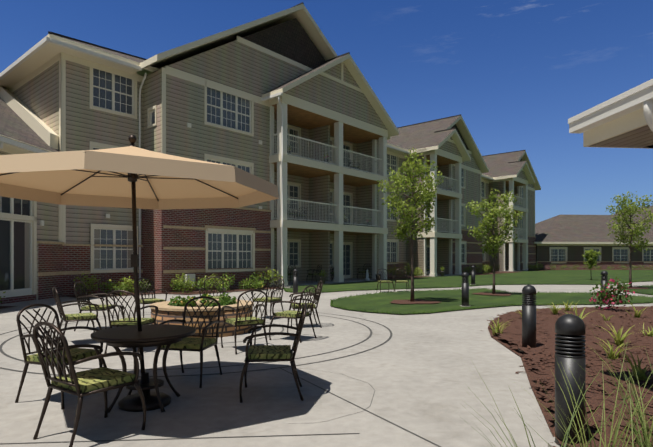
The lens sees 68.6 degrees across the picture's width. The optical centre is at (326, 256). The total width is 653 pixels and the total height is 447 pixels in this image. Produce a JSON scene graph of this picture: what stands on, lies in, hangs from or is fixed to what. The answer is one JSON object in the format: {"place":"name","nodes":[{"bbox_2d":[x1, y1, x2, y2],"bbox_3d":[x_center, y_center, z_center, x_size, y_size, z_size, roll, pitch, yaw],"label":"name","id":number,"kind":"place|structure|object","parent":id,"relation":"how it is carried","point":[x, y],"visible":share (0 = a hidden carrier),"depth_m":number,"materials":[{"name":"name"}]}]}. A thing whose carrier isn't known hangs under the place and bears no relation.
{"place":"outdoors","nodes":[
{"label":"outdoors","id":0,"kind":"place"},
{"bbox_2d":[0,281,652,446],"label":"paving","id":1,"kind":"structure","parent":0,"point":[371,379],"depth_m":5.22,"materials":[{"name":"concrete"}]},
{"bbox_2d":[0,86,63,303],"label":"wing","id":2,"kind":"structure","parent":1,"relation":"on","point":[26,226],"depth_m":15.84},
{"bbox_2d":[15,304,107,408],"bbox_3d":[-2.690,0.956,4.836,0.677,0.948,0.602,0,0,18],"label":"patio chair","id":3,"kind":"object","parent":1,"relation":"on","point":[76,354],"visible":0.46,"depth_m":4.77,"materials":[{"name":"brown metal"}]},
{"bbox_2d":[52,287,101,345],"bbox_3d":[-4.147,0.956,7.928,0.677,0.948,0.602,0,0,-37],"label":"patio chair","id":4,"kind":"object","parent":1,"relation":"on","point":[67,318],"visible":0.94,"depth_m":7.83,"materials":[{"name":"brown metal"}]},
{"bbox_2d":[33,322,145,446],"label":"patio chair","id":5,"kind":"object","parent":1,"relation":"on","point":[81,384],"visible":1,"depth_m":3.71,"materials":[{"name":"brown metal"}]},
{"bbox_2d":[74,281,117,330],"bbox_3d":[-4.565,0.956,9.444,0.677,0.948,0.602,0,0,-2],"label":"patio chair","id":6,"kind":"object","parent":1,"relation":"on","point":[103,308],"visible":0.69,"depth_m":9.27,"materials":[{"name":"brown metal"}]},
{"bbox_2d":[104,290,157,353],"bbox_3d":[-2.983,0.956,7.300,0.602,0.948,0.677,0,0,6],"label":"patio chair","id":7,"kind":"object","parent":1,"relation":"on","point":[124,321],"visible":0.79,"depth_m":7.09,"materials":[{"name":"brown metal"}]},
{"bbox_2d":[0,135,278,411],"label":"umbrella","id":8,"kind":"object","parent":1,"relation":"on","point":[133,176],"visible":0.94,"depth_m":4.72,"materials":[{"name":"beige fabric"}]},
{"bbox_2d":[91,324,195,412],"bbox_3d":[-1.758,1.076,4.635,0.950,0.720,0.950,0,0,-2],"label":"patio table","id":9,"kind":"object","parent":1,"relation":"on","point":[159,336],"visible":0.88,"depth_m":4.48,"materials":[{"name":"brown metal"}]},
{"bbox_2d":[133,278,167,317],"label":"patio chair","id":10,"kind":"object","parent":1,"relation":"on","point":[144,301],"visible":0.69,"depth_m":10.82,"materials":[{"name":"brown metal"}]},
{"bbox_2d":[159,296,221,387],"bbox_3d":[-1.573,0.956,5.568,0.602,0.948,0.677,0,0,11],"label":"patio chair","id":11,"kind":"object","parent":1,"relation":"on","point":[199,343],"visible":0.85,"depth_m":5.66,"materials":[{"name":"brown metal"}]},
{"bbox_2d":[150,292,253,337],"bbox_3d":[-2.393,1.065,9.279,1.950,0.719,1.950,0,0,-2],"label":"planter","id":12,"kind":"object","parent":1,"relation":"on","point":[172,308],"visible":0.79,"depth_m":8.57,"materials":[{"name":"brown stone"}]},
{"bbox_2d":[199,276,225,298],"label":"patio chair","id":13,"kind":"object","parent":1,"relation":"on","point":[222,291],"visible":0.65,"depth_m":11.74,"materials":[{"name":"brown metal"}]},
{"bbox_2d":[221,290,267,353],"bbox_3d":[-1.242,0.956,7.362,0.602,0.948,0.677,0,0,-30],"label":"patio chair","id":14,"kind":"object","parent":1,"relation":"on","point":[240,321],"visible":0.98,"depth_m":7.21,"materials":[{"name":"brown metal"}]},
{"bbox_2d":[251,277,283,319],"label":"patio chair","id":15,"kind":"object","parent":1,"relation":"on","point":[271,300],"visible":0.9,"depth_m":11.27,"materials":[{"name":"brown metal"}]},
{"bbox_2d":[239,303,306,402],"bbox_3d":[-0.539,0.956,4.982,0.677,0.948,0.602,0,0,-5],"label":"patio chair","id":16,"kind":"object","parent":1,"relation":"on","point":[266,353],"visible":1,"depth_m":4.77,"materials":[{"name":"brown metal"}]},
{"bbox_2d":[269,285,316,342],"bbox_3d":[-0.554,0.956,8.291,0.677,0.948,0.602,0,0,29],"label":"patio chair","id":17,"kind":"object","parent":1,"relation":"on","point":[289,314],"visible":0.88,"depth_m":8.17,"materials":[{"name":"brown metal"}]},
{"bbox_2d":[289,280,322,327],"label":"patio chair","id":18,"kind":"object","parent":1,"relation":"on","point":[317,298],"visible":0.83,"depth_m":9.65,"materials":[{"name":"brown metal"}]},
{"bbox_2d":[0,269,652,446],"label":"mulch beds","id":19,"kind":"object","parent":1,"relation":"on","point":[538,361],"visible":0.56,"depth_m":6.54,"materials":[{"name":"brown soil"}]},
{"bbox_2d":[0,263,652,309],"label":"shrubs","id":20,"kind":"object","parent":19,"relation":"on","point":[606,296],"visible":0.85,"depth_m":18.49,"materials":[{"name":"green plant"}]},
{"bbox_2d":[377,148,443,301],"bbox_3d":[2.511,-0.981,14.784,2.030,4.752,1.924,0,0,-2],"label":"tree","id":21,"kind":"object","parent":19,"relation":"on","point":[410,217],"visible":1,"depth_m":14.56,"materials":[{"name":"green plant"}]},
{"bbox_2d":[466,189,523,293],"bbox_3d":[6.229,-0.565,17.816,1.947,3.919,2.074,0,0,-2],"label":"tree","id":22,"kind":"object","parent":19,"relation":"on","point":[504,212],"visible":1,"depth_m":17.65,"materials":[{"name":"green plant"}]},
{"bbox_2d":[461,300,652,446],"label":"bed grasses","id":23,"kind":"object","parent":19,"relation":"on","point":[639,373],"visible":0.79,"depth_m":2.83,"materials":[{"name":"green plant"}]},
{"bbox_2d":[605,191,652,287],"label":"tree","id":24,"kind":"object","parent":19,"relation":"on","point":[628,209],"visible":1,"depth_m":21.21,"materials":[{"name":"green plant"}]},
{"bbox_2d":[377,269,393,291],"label":"patio chair","id":25,"kind":"object","parent":1,"relation":"on","point":[383,281],"visible":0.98,"depth_m":19.45,"materials":[{"name":"brown metal"}]},
{"bbox_2d":[394,269,408,290],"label":"patio chair","id":26,"kind":"object","parent":1,"relation":"on","point":[401,281],"visible":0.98,"depth_m":19.57,"materials":[{"name":"brown metal"}]},
{"bbox_2d":[293,266,607,446],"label":"bollard lights","id":27,"kind":"object","parent":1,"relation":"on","point":[570,331],"visible":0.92,"depth_m":3.46,"materials":[{"name":"metal"}]},
{"bbox_2d":[0,0,652,223],"label":"sky","id":28,"kind":"structure","parent":0,"point":[515,72],"materials":[{"name":"blue"}]},
{"bbox_2d":[284,270,652,313],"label":"lawns","id":29,"kind":"structure","parent":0,"point":[448,300],"depth_m":18.77,"materials":[{"name":"green plant"}]},
{"bbox_2d":[583,249,600,279],"bbox_3d":[15.940,0.447,28.901,0.894,1.897,0.981,0,0,-2],"label":"sapling","id":30,"kind":"object","parent":29,"relation":"on","point":[590,262],"visible":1,"depth_m":28.71,"materials":[{"name":"green plant"}]},
{"bbox_2d":[534,206,652,268],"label":"building","id":31,"kind":"structure","parent":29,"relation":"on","point":[563,240],"depth_m":53.69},
{"bbox_2d":[568,79,652,148],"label":"roof corner","id":32,"kind":"object","parent":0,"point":[624,120],"visible":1,"depth_m":4.40,"materials":[{"name":"beige paint"}]},
{"label":"ground","id":33,"kind":"structure","parent":0,"visible":0},
{"bbox_2d":[0,2,540,295],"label":"building","id":34,"kind":"structure","parent":33,"relation":"on","point":[257,97],"depth_m":22.62,"materials":[{"name":"beige wood"}]},
{"bbox_2d":[287,265,295,280],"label":"porch chair","id":35,"kind":"object","parent":34,"relation":"on","point":[290,273],"visible":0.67,"depth_m":25.36,"materials":[{"name":"brown metal"}]},
{"bbox_2d":[287,205,298,220],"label":"balcony chair","id":36,"kind":"object","parent":34,"relation":"on","point":[290,213],"visible":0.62,"depth_m":24.23,"materials":[{"name":"brown metal"}]},
{"bbox_2d":[294,207,306,220],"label":"balcony chair","id":37,"kind":"object","parent":34,"relation":"on","point":[302,214],"visible":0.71,"depth_m":25.71,"materials":[{"name":"brown metal"}]},
{"bbox_2d":[307,265,321,280],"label":"porch chair","id":38,"kind":"object","parent":34,"relation":"on","point":[317,271],"visible":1,"depth_m":25.41,"materials":[{"name":"brown metal"}]},
{"bbox_2d":[348,160,359,169],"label":"balcony chair","id":39,"kind":"object","parent":34,"relation":"on","point":[354,166],"visible":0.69,"depth_m":28.12,"materials":[{"name":"brown metal"}]},
{"bbox_2d":[357,264,369,278],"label":"porch chair","id":40,"kind":"object","parent":34,"relation":"on","point":[364,271],"visible":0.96,"depth_m":29.05,"materials":[{"name":"brown metal"}]},
{"bbox_2d":[287,147,520,283],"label":"porch pots","id":41,"kind":"object","parent":34,"relation":"on","point":[442,272],"visible":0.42,"depth_m":27.10,"materials":[{"name":"plant"}]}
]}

